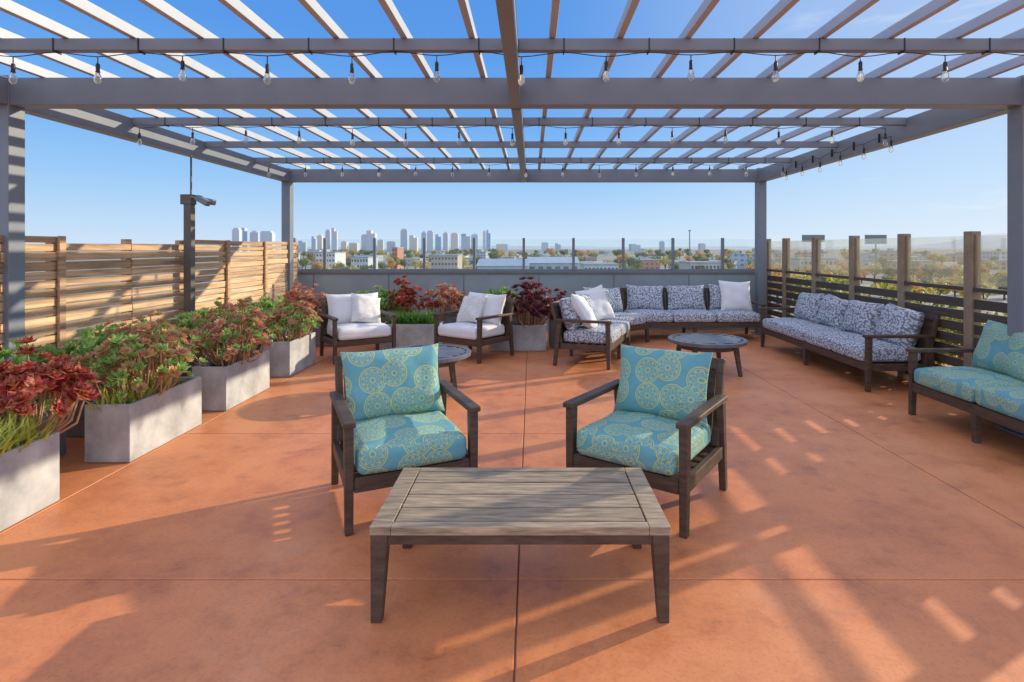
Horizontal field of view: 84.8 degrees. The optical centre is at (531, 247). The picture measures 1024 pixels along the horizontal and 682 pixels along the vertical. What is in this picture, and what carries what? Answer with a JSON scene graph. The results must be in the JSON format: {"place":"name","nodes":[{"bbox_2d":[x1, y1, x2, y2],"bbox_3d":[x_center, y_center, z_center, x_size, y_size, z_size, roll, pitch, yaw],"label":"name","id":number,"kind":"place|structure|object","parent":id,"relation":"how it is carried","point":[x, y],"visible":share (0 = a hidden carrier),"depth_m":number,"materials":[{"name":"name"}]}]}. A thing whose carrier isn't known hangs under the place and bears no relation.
{"place":"outdoors","nodes":[
{"label":"outdoors","id":0,"kind":"place"},
{"bbox_2d":[232,228,241,246],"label":"tower","id":1,"kind":"structure","parent":0,"point":[236,234],"depth_m":2367.18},
{"bbox_2d":[241,228,250,246],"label":"tower","id":2,"kind":"structure","parent":0,"point":[245,234],"depth_m":2679.05,"materials":[{"name":"blue glass"}]},
{"bbox_2d":[250,231,259,250],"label":"tower","id":3,"kind":"structure","parent":0,"point":[254,236],"depth_m":2356.69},
{"bbox_2d":[259,231,274,249],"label":"tower","id":4,"kind":"structure","parent":0,"point":[267,236],"depth_m":2640.00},
{"bbox_2d":[317,234,323,248],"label":"tower","id":5,"kind":"structure","parent":0,"point":[320,237],"depth_m":2505.75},
{"bbox_2d":[325,229,330,250],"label":"tower","id":6,"kind":"structure","parent":0,"point":[328,234],"depth_m":2614.30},
{"bbox_2d":[315,252,345,266],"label":"city building","id":7,"kind":"structure","parent":0,"point":[333,258],"depth_m":380.00,"materials":[{"name":"paint"}]},
{"bbox_2d":[331,228,337,251],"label":"tower","id":8,"kind":"structure","parent":0,"point":[334,239],"depth_m":2318.32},
{"bbox_2d":[350,256,377,268],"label":"city building","id":9,"kind":"structure","parent":0,"point":[358,261],"depth_m":350.00,"materials":[{"name":"paint"}]},
{"bbox_2d":[366,231,376,251],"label":"tower","id":10,"kind":"structure","parent":0,"point":[370,235],"depth_m":2314.47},
{"bbox_2d":[392,247,403,268],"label":"city building","id":11,"kind":"structure","parent":0,"point":[398,252],"depth_m":453.96,"materials":[{"name":"brick"}]},
{"bbox_2d":[400,229,407,249],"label":"tower","id":12,"kind":"structure","parent":0,"point":[404,238],"depth_m":2758.44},
{"bbox_2d":[409,235,417,250],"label":"tower","id":13,"kind":"structure","parent":0,"point":[413,242],"depth_m":2387.38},
{"bbox_2d":[427,231,433,250],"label":"tower","id":14,"kind":"structure","parent":0,"point":[430,240],"depth_m":2330.80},
{"bbox_2d":[435,234,441,250],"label":"tower","id":15,"kind":"structure","parent":0,"point":[438,243],"depth_m":2777.24,"materials":[{"name":"blue glass"}]},
{"bbox_2d":[443,232,448,251],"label":"tower","id":16,"kind":"structure","parent":0,"point":[445,241],"depth_m":2389.22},
{"bbox_2d":[430,254,462,268],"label":"city building","id":17,"kind":"structure","parent":0,"point":[446,261],"depth_m":320.00,"materials":[{"name":"paint"}]},
{"bbox_2d":[451,233,458,249],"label":"tower","id":18,"kind":"structure","parent":0,"point":[454,241],"depth_m":2772.94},
{"bbox_2d":[461,234,469,251],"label":"tower","id":19,"kind":"structure","parent":0,"point":[465,241],"depth_m":2514.08,"materials":[{"name":"blue glass"}]},
{"bbox_2d":[476,250,489,258],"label":"city building","id":20,"kind":"structure","parent":0,"point":[482,253],"depth_m":686.69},
{"bbox_2d":[486,230,490,249],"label":"tower","id":21,"kind":"structure","parent":0,"point":[488,240],"depth_m":2253.43,"materials":[{"name":"blue glass"}]},
{"bbox_2d":[476,259,528,268],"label":"city building","id":22,"kind":"structure","parent":0,"point":[499,263],"depth_m":191.69,"materials":[{"name":"paint"}]},
{"bbox_2d":[0,330,1023,681],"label":"floor","id":23,"kind":"structure","parent":0,"point":[844,526],"depth_m":2.70,"materials":[{"name":"concrete"}]},
{"bbox_2d":[0,432,59,531],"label":"planter","id":24,"kind":"object","parent":23,"relation":"on","point":[30,481],"visible":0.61,"depth_m":3.14,"materials":[{"name":"concrete"}]},
{"bbox_2d":[0,401,72,455],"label":"spiky plant","id":25,"kind":"object","parent":24,"relation":"on","point":[12,435],"visible":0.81,"depth_m":3.13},
{"bbox_2d":[0,335,102,433],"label":"rosette shrub","id":26,"kind":"object","parent":24,"relation":"in","point":[23,385],"visible":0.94,"depth_m":3.31,"materials":[{"name":"plant"}]},
{"bbox_2d":[0,400,65,455],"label":"planter","id":27,"kind":"object","parent":23,"relation":"on","point":[62,440],"visible":0.1,"depth_m":4.04,"materials":[{"name":"concrete"}]},
{"bbox_2d":[0,337,76,418],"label":"succulent clump","id":28,"kind":"object","parent":27,"relation":"on","point":[34,356],"visible":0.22,"depth_m":3.87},
{"bbox_2d":[60,367,159,436],"bbox_3d":[-3.575,1.308,4.875,0.350,0.396,0.850,0,0,0],"label":"planter","id":29,"kind":"object","parent":23,"relation":"on","point":[77,430],"visible":0.07,"depth_m":4.45,"materials":[{"name":"concrete"}]},
{"bbox_2d":[60,320,182,386],"bbox_3d":[-3.549,0.911,4.928,0.753,0.576,1.279,0,0,0],"label":"succulent clump","id":30,"kind":"object","parent":29,"relation":"on","point":[69,346],"visible":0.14,"depth_m":4.61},
{"bbox_2d":[85,377,201,461],"bbox_3d":[-2.970,1.303,4.350,0.320,0.406,0.860,0,0,0],"label":"planter","id":31,"kind":"object","parent":23,"relation":"on","point":[130,432],"visible":0.81,"depth_m":4.04,"materials":[{"name":"concrete"}]},
{"bbox_2d":[85,370,188,410],"bbox_3d":[-2.972,1.050,4.253,0.494,0.200,0.965,0,0,0],"label":"spiky plant","id":32,"kind":"object","parent":31,"relation":"on","point":[113,398],"visible":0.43,"depth_m":4.06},
{"bbox_2d":[69,310,207,402],"bbox_3d":[-3.006,0.841,4.344,0.802,0.715,1.059,0,0,-17],"label":"rosette shrub","id":33,"kind":"object","parent":31,"relation":"on","point":[111,366],"visible":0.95,"depth_m":4.15,"materials":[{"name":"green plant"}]},
{"bbox_2d":[0,235,298,397],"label":"slat fence","id":34,"kind":"object","parent":23,"relation":"on","point":[55,265],"visible":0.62,"depth_m":5.89,"materials":[{"name":"brown wood"}]},
{"bbox_2d":[180,155,215,326],"bbox_3d":[-4.021,0.200,6.750,0.358,2.620,0.184,0,0,0],"label":"light pole","id":35,"kind":"object","parent":23,"relation":"on","point":[188,201],"visible":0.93,"depth_m":6.71,"materials":[{"name":"grey metal"}]},
{"bbox_2d":[174,343,239,376],"bbox_3d":[-3.575,1.308,6.125,0.350,0.396,0.850,0,0,0],"label":"planter","id":36,"kind":"object","parent":23,"relation":"on","point":[191,364],"visible":0.12,"depth_m":5.70,"materials":[{"name":"concrete"}]},
{"bbox_2d":[162,300,246,355],"bbox_3d":[-3.546,0.895,6.090,0.750,0.607,1.297,0,0,0],"label":"succulent clump","id":37,"kind":"object","parent":36,"relation":"on","point":[186,319],"visible":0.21,"depth_m":5.84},
{"bbox_2d":[192,350,269,410],"bbox_3d":[-2.970,1.303,5.590,0.320,0.406,0.860,0,0,0],"label":"planter","id":38,"kind":"object","parent":23,"relation":"on","point":[228,387],"visible":0.82,"depth_m":5.29,"materials":[{"name":"concrete"}]},
{"bbox_2d":[179,297,281,366],"bbox_3d":[-3.000,0.838,5.585,0.831,0.720,1.072,0,0,0],"label":"rosette shrub","id":39,"kind":"object","parent":38,"relation":"on","point":[219,327],"visible":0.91,"depth_m":5.44,"materials":[{"name":"plant"}]},
{"bbox_2d":[237,327,287,349],"bbox_3d":[-3.575,1.308,7.425,0.350,0.396,0.850,0,0,0],"label":"planter","id":40,"kind":"object","parent":23,"relation":"on","point":[258,347],"visible":0.01,"depth_m":7.00,"materials":[{"name":"concrete"}]},
{"bbox_2d":[234,292,293,334],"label":"succulent clump","id":41,"kind":"object","parent":40,"relation":"on","point":[263,300],"visible":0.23,"depth_m":7.34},
{"bbox_2d":[263,332,314,376],"bbox_3d":[-2.970,1.303,6.910,0.320,0.406,0.780,0,0,0],"label":"planter","id":42,"kind":"object","parent":23,"relation":"on","point":[291,358],"visible":0.72,"depth_m":6.59,"materials":[{"name":"concrete"}]},
{"bbox_2d":[252,299,323,341],"bbox_3d":[-3.011,0.920,6.894,0.776,0.555,0.946,0,0,0],"label":"rosette shrub","id":43,"kind":"object","parent":42,"relation":"on","point":[309,319],"visible":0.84,"depth_m":6.78,"materials":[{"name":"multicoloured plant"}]},
{"bbox_2d":[288,320,329,345],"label":"planter","id":44,"kind":"object","parent":23,"relation":"on","point":[316,330],"visible":0.06,"depth_m":8.55,"materials":[{"name":"concrete"}]},
{"bbox_2d":[283,283,326,319],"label":"rosette shrub","id":45,"kind":"object","parent":44,"relation":"on","point":[310,297],"visible":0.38,"depth_m":8.64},
{"bbox_2d":[320,292,396,364],"bbox_3d":[-2.418,1.078,7.777,0.858,0.864,0.816,0,0,-34],"label":"armchair","id":46,"kind":"object","parent":23,"relation":"on","point":[341,329],"visible":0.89,"depth_m":7.64,"materials":[{"name":"fabric"}]},
{"bbox_2d":[351,293,380,322],"bbox_3d":[-2.321,0.866,7.868,0.440,0.436,0.207,15,-40,-36],"label":"throw pillow","id":47,"kind":"object","parent":46,"relation":"on","point":[365,309],"visible":0.95,"depth_m":7.79,"materials":[{"name":"beige fabric"}]},
{"bbox_2d":[381,314,388,322],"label":"planter","id":48,"kind":"object","parent":23,"relation":"on","point":[383,320],"visible":0.01,"depth_m":9.00,"materials":[{"name":"concrete"}]},
{"bbox_2d":[355,285,412,316],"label":"succulent clump","id":49,"kind":"object","parent":48,"relation":"on","point":[383,294],"visible":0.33,"depth_m":9.06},
{"bbox_2d":[386,275,423,316],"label":"rosette shrub","id":50,"kind":"object","parent":48,"relation":"in","point":[408,300],"visible":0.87,"depth_m":9.02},
{"bbox_2d":[330,343,480,535],"bbox_3d":[-0.804,1.076,3.429,0.758,0.868,0.816,0,0,-25],"label":"armchair","id":51,"kind":"object","parent":23,"relation":"on","point":[390,420],"visible":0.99,"depth_m":3.36,"materials":[{"name":"fabric"}]},
{"bbox_2d":[381,321,443,349],"bbox_3d":[-1.780,1.318,8.420,0.880,0.376,0.320,0,0,0],"label":"planter","id":52,"kind":"object","parent":23,"relation":"on","point":[412,334],"visible":0.45,"depth_m":8.26,"materials":[{"name":"concrete"}]},
{"bbox_2d":[381,307,442,323],"bbox_3d":[-1.785,1.042,8.413,1.108,0.296,0.714,0,0,0],"label":"green mound","id":53,"kind":"object","parent":52,"relation":"on","point":[417,318],"visible":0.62,"depth_m":8.34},
{"bbox_2d":[391,344,470,387],"bbox_3d":[-1.110,1.308,5.950,0.940,0.405,0.940,0,0,-11],"label":"round table","id":54,"kind":"object","parent":23,"relation":"on","point":[451,356],"visible":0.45,"depth_m":5.82,"materials":[{"name":"stone"}]},
{"bbox_2d":[422,314,456,323],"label":"planter","id":55,"kind":"object","parent":23,"relation":"on","point":[449,320],"visible":0.04,"depth_m":9.00,"materials":[{"name":"concrete"}]},
{"bbox_2d":[419,283,465,320],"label":"rosette shrub","id":56,"kind":"object","parent":55,"relation":"on","point":[445,297],"visible":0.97,"depth_m":8.99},
{"bbox_2d":[433,292,514,363],"bbox_3d":[-0.781,1.078,7.826,0.858,0.864,0.816,0,0,36],"label":"armchair","id":57,"kind":"object","parent":23,"relation":"on","point":[489,327],"visible":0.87,"depth_m":7.68,"materials":[{"name":"fabric"}]},
{"bbox_2d":[456,294,486,322],"bbox_3d":[-0.840,0.859,7.872,0.440,0.441,0.223,-9,-36,40],"label":"throw pillow","id":58,"kind":"object","parent":57,"relation":"on","point":[471,308],"visible":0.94,"depth_m":7.77,"materials":[{"name":"beige fabric"}]},
{"bbox_2d":[0,0,1023,436],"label":"pergola","id":59,"kind":"object","parent":23,"relation":"on","point":[946,102],"visible":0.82,"depth_m":4.50,"materials":[{"name":"grey paint"}]},
{"bbox_2d":[0,38,1023,85],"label":"string light","id":60,"kind":"object","parent":59,"relation":"hanging from","point":[182,65],"visible":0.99,"depth_m":3.69,"materials":[{"name":"black rubber"}]},
{"bbox_2d":[137,117,887,145],"bbox_3d":[-0.199,-1.223,5.929,7.929,0.303,0.069,0,0,0],"label":"string light","id":61,"kind":"object","parent":59,"relation":"hanging from","point":[512,134],"visible":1,"depth_m":5.92,"materials":[{"name":"black rubber"}]},
{"bbox_2d":[267,157,784,177],"bbox_3d":[-0.080,-1.220,8.550,7.887,0.309,0.069,0,0,0],"label":"string light","id":62,"kind":"object","parent":59,"relation":"hanging from","point":[526,164],"visible":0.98,"depth_m":8.54,"materials":[{"name":"black rubber"}]},
{"bbox_2d":[785,134,893,179],"bbox_3d":[3.925,-1.155,7.350,0.058,0.269,2.546,0,0,0],"label":"string light","id":63,"kind":"object","parent":59,"relation":"hanging from","point":[832,152],"visible":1,"depth_m":7.10,"materials":[{"name":"black rubber"}]},
{"bbox_2d":[502,314,530,321],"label":"planter","id":64,"kind":"object","parent":23,"relation":"on","point":[514,319],"depth_m":9.00,"materials":[{"name":"concrete"}]},
{"bbox_2d":[481,286,523,316],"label":"succulent clump","id":65,"kind":"object","parent":64,"relation":"on","point":[504,290],"visible":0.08,"depth_m":9.10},
{"bbox_2d":[279,271,754,329],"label":"parapet wall","id":66,"kind":"structure","parent":23,"relation":"on","point":[354,282],"depth_m":10.30,"materials":[{"name":"concrete"}]},
{"bbox_2d":[293,238,754,270],"bbox_3d":[-0.090,0.124,10.400,8.668,0.609,0.060,0,0,0],"label":"glass windscreen","id":67,"kind":"object","parent":66,"relation":"on","point":[523,255],"visible":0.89,"depth_m":10.38,"materials":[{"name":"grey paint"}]},
{"bbox_2d":[489,322,545,350],"bbox_3d":[-0.200,1.318,8.330,0.840,0.376,0.340,0,0,0],"label":"planter","id":68,"kind":"object","parent":23,"relation":"on","point":[530,338],"visible":0.61,"depth_m":8.16,"materials":[{"name":"concrete"}]},
{"bbox_2d":[505,276,554,327],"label":"rosette shrub","id":69,"kind":"object","parent":68,"relation":"on","point":[529,304],"visible":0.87,"depth_m":8.21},
{"bbox_2d":[369,468,670,622],"bbox_3d":[-0.045,1.315,2.550,1.210,0.390,0.610,0,0,0],"label":"coffee table","id":70,"kind":"object","parent":23,"relation":"on","point":[520,506],"visible":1,"depth_m":2.36,"materials":[{"name":"brown wood"}]},
{"bbox_2d":[513,360,526,681],"bbox_3d":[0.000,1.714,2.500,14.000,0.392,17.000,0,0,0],"label":"joint","id":71,"kind":"object","parent":23,"relation":"in","point":[518,563],"visible":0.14,"depth_m":2.46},
{"bbox_2d":[548,314,555,346],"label":"planter","id":72,"kind":"object","parent":23,"relation":"on","point":[551,331],"visible":0.3,"depth_m":8.45,"materials":[{"name":"concrete"}]},
{"bbox_2d":[548,288,567,319],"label":"rosette shrub","id":73,"kind":"object","parent":72,"relation":"in","point":[559,297],"visible":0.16,"depth_m":8.74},
{"bbox_2d":[549,294,629,369],"bbox_3d":[0.848,1.077,7.707,0.816,0.865,1.429,0,0,20],"label":"armchair","id":74,"kind":"object","parent":23,"relation":"on","point":[572,331],"visible":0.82,"depth_m":7.16,"materials":[{"name":"fabric"}]},
{"bbox_2d":[571,294,597,327],"bbox_3d":[0.701,0.855,7.362,0.215,0.498,0.500,-32,-21,4],"label":"throw pillow","id":75,"kind":"object","parent":74,"relation":"on","point":[582,308],"visible":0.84,"depth_m":7.19,"materials":[{"name":"white fabric"}]},
{"bbox_2d":[575,284,614,319],"bbox_3d":[0.927,0.827,8.145,0.520,0.523,0.200,-11,-18,-34],"label":"throw pillow","id":76,"kind":"object","parent":74,"relation":"on","point":[602,308],"visible":0.69,"depth_m":8.10,"materials":[{"name":"white fabric"}]},
{"bbox_2d":[574,287,648,342],"bbox_3d":[1.280,1.068,8.956,0.920,0.884,0.816,0,0,-38],"label":"sofa","id":77,"kind":"object","parent":23,"relation":"on","point":[636,321],"visible":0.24,"depth_m":8.91,"materials":[{"name":"fabric"}]},
{"bbox_2d":[563,344,727,538],"bbox_3d":[0.729,1.076,3.427,0.758,0.868,0.816,0,0,35],"label":"armchair","id":78,"kind":"object","parent":23,"relation":"on","point":[657,425],"visible":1,"depth_m":3.34,"materials":[{"name":"fabric"}]},
{"bbox_2d":[620,284,765,333],"bbox_3d":[2.665,1.071,9.452,2.259,0.879,0.816,0,0,0],"label":"sofa","id":79,"kind":"object","parent":23,"relation":"on","point":[686,307],"visible":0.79,"depth_m":9.49,"materials":[{"name":"fabric"}]},
{"bbox_2d":[718,280,752,310],"bbox_3d":[3.449,0.816,9.449,0.540,0.541,0.216,2,-20,1],"label":"throw pillow","id":80,"kind":"object","parent":79,"relation":"on","point":[735,295],"visible":0.98,"depth_m":9.37,"materials":[{"name":"white fabric"}]},
{"bbox_2d":[668,333,747,376],"bbox_3d":[2.140,1.308,6.820,0.930,0.405,0.930,0,0,-6],"label":"round table","id":81,"kind":"object","parent":23,"relation":"on","point":[718,344],"visible":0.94,"depth_m":6.60,"materials":[{"name":"stone"}]},
{"bbox_2d":[821,274,867,295],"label":"hedge shrub","id":82,"kind":"object","parent":23,"relation":"on","point":[839,280],"visible":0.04,"depth_m":8.75,"materials":[{"name":"green plant"}]},
{"bbox_2d":[759,292,940,391],"bbox_3d":[3.892,1.071,7.200,0.816,0.878,2.738,0,0,0],"label":"sofa","id":83,"kind":"object","parent":23,"relation":"on","point":[867,338],"visible":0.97,"depth_m":6.58,"materials":[{"name":"fabric"}]},
{"bbox_2d":[767,231,1006,378],"bbox_3d":[4.315,0.675,6.850,0.090,1.670,6.850,0,0,0],"label":"fence","id":84,"kind":"object","parent":23,"relation":"on","point":[970,314],"visible":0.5,"depth_m":6.40,"materials":[{"name":"wood"}]},
{"bbox_2d":[860,282,919,303],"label":"hedge shrub","id":85,"kind":"object","parent":23,"relation":"on","point":[883,286],"visible":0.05,"depth_m":7.90,"materials":[{"name":"green plant"}]},
{"bbox_2d":[883,288,961,365],"bbox_3d":[5.058,1.013,7.269,1.014,1.005,1.275,0,0,10],"label":"hedge shrub","id":86,"kind":"object","parent":23,"relation":"on","point":[912,301],"visible":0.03,"depth_m":7.01,"materials":[{"name":"green plant"}]},
{"bbox_2d":[932,296,990,358],"bbox_3d":[5.122,1.026,6.413,1.014,0.978,1.275,0,0,22],"label":"hedge shrub","id":87,"kind":"object","parent":23,"relation":"on","point":[950,330],"visible":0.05,"depth_m":6.30,"materials":[{"name":"green plant"}]},
{"bbox_2d":[906,320,1023,442],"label":"sofa","id":88,"kind":"object","parent":23,"relation":"on","point":[988,385],"visible":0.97,"depth_m":4.55,"materials":[{"name":"fabric"}]},
{"bbox_2d":[0,0,1023,247],"label":"sky","id":89,"kind":"structure","parent":0,"point":[83,186],"materials":[{"name":"blue"}]},
{"bbox_2d":[25,250,1006,346],"bbox_3d":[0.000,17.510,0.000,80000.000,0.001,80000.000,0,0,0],"label":"ground","id":90,"kind":"structure","parent":0,"point":[835,253],"depth_m":520.66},
{"bbox_2d":[679,261,720,268],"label":"city building","id":91,"kind":"structure","parent":90,"relation":"on","point":[695,264],"depth_m":290.00,"materials":[{"name":"paint"}]},
{"bbox_2d":[729,251,748,268],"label":"city building","id":92,"kind":"structure","parent":90,"relation":"on","point":[742,260],"depth_m":423.40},
{"bbox_2d":[802,235,824,241],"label":"billboard","id":93,"kind":"object","parent":90,"relation":"on","point":[806,238],"visible":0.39,"depth_m":419.60,"materials":[{"name":"grey paint"}]},
{"bbox_2d":[829,266,848,275],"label":"city tree","id":94,"kind":"object","parent":90,"relation":"on","point":[841,272],"visible":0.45,"depth_m":228.01,"materials":[{"name":"yellow plant"}]},
{"bbox_2d":[864,262,882,282],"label":"city tree","id":95,"kind":"object","parent":90,"relation":"on","point":[874,268],"visible":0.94,"depth_m":278.55,"materials":[{"name":"yellow plant"}]},
{"bbox_2d":[864,235,886,265],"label":"billboard","id":96,"kind":"object","parent":90,"relation":"on","point":[875,239],"visible":0.83,"depth_m":419.60,"materials":[{"name":"grey paint"}]},
{"bbox_2d":[877,256,891,267],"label":"city tree","id":97,"kind":"object","parent":90,"relation":"on","point":[884,262],"visible":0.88,"depth_m":387.42,"materials":[{"name":"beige plant"}]},
{"bbox_2d":[881,248,896,259],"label":"city building","id":98,"kind":"structure","parent":90,"relation":"on","point":[889,253],"depth_m":442.27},
{"bbox_2d":[882,266,896,278],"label":"city tree","id":99,"kind":"object","parent":90,"relation":"on","point":[889,271],"visible":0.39,"depth_m":206.64,"materials":[{"name":"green plant"}]},
{"bbox_2d":[887,274,923,297],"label":"city tree","id":100,"kind":"object","parent":90,"relation":"on","point":[917,288],"visible":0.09,"depth_m":151.62,"materials":[{"name":"orange plant"}]},
{"bbox_2d":[919,264,948,281],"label":"city tree","id":101,"kind":"object","parent":90,"relation":"on","point":[931,269],"visible":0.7,"depth_m":220.60,"materials":[{"name":"green plant"}]},
{"bbox_2d":[928,277,953,305],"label":"city tree","id":102,"kind":"object","parent":90,"relation":"on","point":[942,291],"visible":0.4,"depth_m":161.85,"materials":[{"name":"yellow plant"}]},
{"bbox_2d":[938,266,956,283],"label":"city tree","id":103,"kind":"object","parent":90,"relation":"on","point":[948,270],"visible":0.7,"depth_m":256.12,"materials":[{"name":"green plant"}]},
{"bbox_2d":[946,276,962,296],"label":"city tree","id":104,"kind":"object","parent":90,"relation":"on","point":[952,280],"visible":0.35,"depth_m":187.56,"materials":[{"name":"yellow plant"}]},
{"bbox_2d":[981,279,997,299],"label":"city tree","id":105,"kind":"object","parent":90,"relation":"on","point":[988,285],"visible":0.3,"depth_m":155.86,"materials":[{"name":"yellow plant"}]},
{"bbox_2d":[981,259,997,275],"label":"city tree","id":106,"kind":"object","parent":90,"relation":"on","point":[988,264],"visible":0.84,"depth_m":342.14,"materials":[{"name":"yellow plant"}]},
{"bbox_2d":[981,260,1006,268],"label":"city building","id":107,"kind":"structure","parent":90,"relation":"on","point":[1002,264],"depth_m":454.05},
{"bbox_2d":[988,275,1006,299],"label":"city tree","id":108,"kind":"object","parent":90,"relation":"on","point":[1000,284],"visible":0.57,"depth_m":186.69,"materials":[{"name":"green plant"}]},
{"bbox_2d":[527,257,579,268],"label":"city building","id":109,"kind":"structure","parent":0,"point":[550,262],"depth_m":215.00,"materials":[{"name":"paint"}]},
{"bbox_2d":[579,262,618,268],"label":"city building","id":110,"kind":"structure","parent":0,"point":[597,265],"depth_m":260.00,"materials":[{"name":"paint"}]},
{"bbox_2d":[275,233,1006,249],"bbox_3d":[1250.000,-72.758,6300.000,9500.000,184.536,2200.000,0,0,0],"label":"hills","id":111,"kind":"structure","parent":0,"point":[995,241],"depth_m":5545.92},
{"bbox_2d":[628,257,659,268],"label":"city building","id":112,"kind":"structure","parent":0,"point":[649,264],"depth_m":454.97,"materials":[{"name":"pink brick"}]},
{"bbox_2d":[790,258,837,268],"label":"city building","id":113,"kind":"structure","parent":0,"point":[795,263],"depth_m":360.00,"materials":[{"name":"paint"}]},
{"bbox_2d":[981,251,1006,259],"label":"city building","id":114,"kind":"structure","parent":0,"point":[987,255],"depth_m":553.31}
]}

